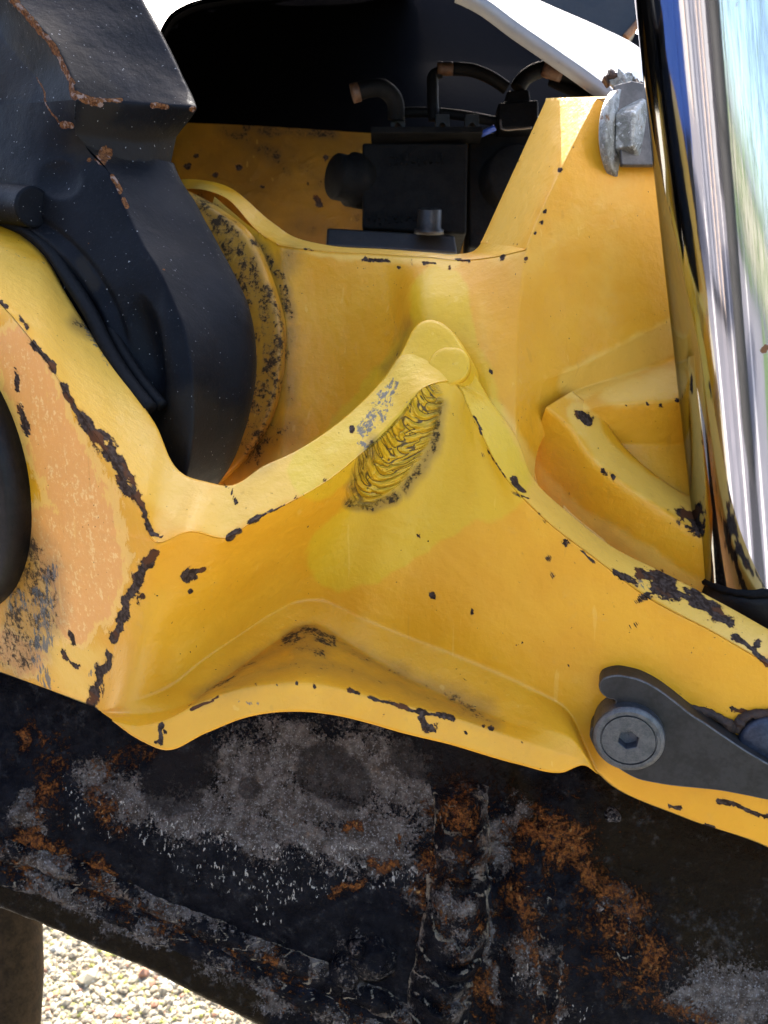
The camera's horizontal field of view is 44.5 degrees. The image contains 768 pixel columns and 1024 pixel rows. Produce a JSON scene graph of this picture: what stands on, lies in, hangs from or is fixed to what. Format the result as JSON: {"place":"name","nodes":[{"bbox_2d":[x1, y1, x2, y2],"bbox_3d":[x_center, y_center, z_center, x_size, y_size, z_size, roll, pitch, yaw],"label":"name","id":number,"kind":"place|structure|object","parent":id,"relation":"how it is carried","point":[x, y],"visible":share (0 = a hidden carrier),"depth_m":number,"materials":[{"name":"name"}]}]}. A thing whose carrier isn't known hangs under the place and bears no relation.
{"place":"outdoors","nodes":[
{"label":"outdoors","id":0,"kind":"place"},
{"bbox_2d":[41,924,253,1023],"bbox_3d":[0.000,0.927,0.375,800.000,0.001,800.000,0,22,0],"label":"ground","id":1,"kind":"structure","parent":0,"point":[101,1008],"depth_m":1.17,"materials":[{"name":"beige gravel"}]},
{"bbox_2d":[0,908,43,1023],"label":"rusty post","id":2,"kind":"object","parent":1,"relation":"on","point":[21,967],"visible":0.69,"depth_m":0.62,"materials":[{"name":"brown metal"}]},
{"bbox_2d":[0,672,767,1023],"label":"steel beam","id":3,"kind":"structure","parent":1,"relation":"on","point":[294,868],"depth_m":0.47,"materials":[{"name":"black metal"}]},
{"bbox_2d":[0,96,767,846],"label":"cast bracket","id":4,"kind":"object","parent":3,"relation":"on","point":[446,500],"visible":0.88,"depth_m":0.44,"materials":[{"name":"yellow metal"}]},
{"bbox_2d":[0,391,31,603],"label":"round cover","id":5,"kind":"object","parent":4,"relation":"attached to","point":[15,516],"visible":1,"depth_m":0.40,"materials":[{"name":"black metal"}]},
{"bbox_2d":[0,0,256,483],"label":"boom arm","id":6,"kind":"object","parent":4,"relation":"attached to","point":[100,211],"visible":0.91,"depth_m":0.45},
{"bbox_2d":[160,0,652,166],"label":"engine hood","id":7,"kind":"object","parent":4,"relation":"attached to","point":[302,64],"visible":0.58,"depth_m":1.09,"materials":[{"name":"paint"}]},
{"bbox_2d":[171,123,462,253],"bbox_3d":[0.003,-0.257,0.865,0.530,0.194,0.092,1,22,2],"label":"frame plate","id":8,"kind":"object","parent":7,"relation":"attached to","point":[275,176],"visible":0.13,"depth_m":0.86,"materials":[{"name":"yellow paint"}]},
{"bbox_2d":[540,0,637,40],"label":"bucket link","id":9,"kind":"object","parent":7,"relation":"attached to","point":[617,17],"visible":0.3,"depth_m":0.90,"materials":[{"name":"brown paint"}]},
{"bbox_2d":[324,90,537,253],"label":"valve block","id":10,"kind":"structure","parent":4,"relation":"attached to","point":[440,187],"depth_m":0.68,"materials":[{"name":"black metal"}]},
{"bbox_2d":[349,78,404,120],"bbox_3d":[-0.005,-0.296,0.672,0.040,0.028,0.015,-2,22,-5],"label":"rubber hose","id":11,"kind":"object","parent":10,"relation":"on","point":[388,93],"visible":1,"depth_m":0.67,"materials":[{"name":"black rubber"}]},
{"bbox_2d":[427,62,452,121],"bbox_3d":[0.041,-0.307,0.685,0.020,0.040,0.019,0,22,0],"label":"rubber hose","id":12,"kind":"object","parent":10,"relation":"attached to","point":[439,71],"visible":1,"depth_m":0.68,"materials":[{"name":"black rubber"}]},
{"bbox_2d":[404,107,496,126],"bbox_3d":[0.067,-0.291,0.692,0.110,0.015,0.017,0,22,0],"label":"rubber hose","id":13,"kind":"object","parent":10,"relation":"attached to","point":[459,115],"visible":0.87,"depth_m":0.69,"materials":[{"name":"black rubber"}]},
{"bbox_2d":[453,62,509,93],"bbox_3d":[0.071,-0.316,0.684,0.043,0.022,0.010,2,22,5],"label":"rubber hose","id":14,"kind":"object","parent":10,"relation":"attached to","point":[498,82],"visible":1,"depth_m":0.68,"materials":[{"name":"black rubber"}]},
{"bbox_2d":[511,61,582,90],"bbox_3d":[0.127,-0.317,0.683,0.068,0.026,0.022,5,22,12],"label":"rubber hose","id":15,"kind":"object","parent":10,"relation":"attached to","point":[525,77],"visible":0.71,"depth_m":0.68,"materials":[{"name":"black rubber"}]},
{"bbox_2d":[548,79,592,96],"bbox_3d":[0.143,-0.305,0.683,0.054,0.025,0.009,18,28,38],"label":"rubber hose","id":16,"kind":"object","parent":15,"relation":"attached to","point":[570,90],"visible":0.56,"depth_m":0.69,"materials":[{"name":"black rubber"}]},
{"bbox_2d":[599,68,646,176],"bbox_3d":[0.122,-0.194,0.473,0.033,0.055,0.038,0,22,0],"label":"hinge bolt","id":17,"kind":"object","parent":4,"relation":"attached to","point":[623,128],"visible":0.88,"depth_m":0.46,"materials":[{"name":"silver metal"}]},
{"bbox_2d":[590,665,767,799],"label":"retaining plate","id":18,"kind":"object","parent":4,"relation":"attached to","point":[644,726],"visible":1,"depth_m":0.42,"materials":[{"name":"metal"}]},
{"bbox_2d":[634,0,767,628],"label":"cylinder rod","id":19,"kind":"object","parent":4,"relation":"attached to","point":[704,63],"visible":0.98,"depth_m":0.40,"materials":[{"name":"silver metal"}]},
{"bbox_2d":[691,705,767,757],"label":"pin end","id":20,"kind":"object","parent":4,"relation":"attached to","point":[749,728],"visible":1,"depth_m":0.42,"materials":[{"name":"grey metal"}]},
{"bbox_2d":[144,0,637,33],"label":"sky","id":21,"kind":"structure","parent":0,"point":[160,10],"materials":[{"name":"white"}]}
]}

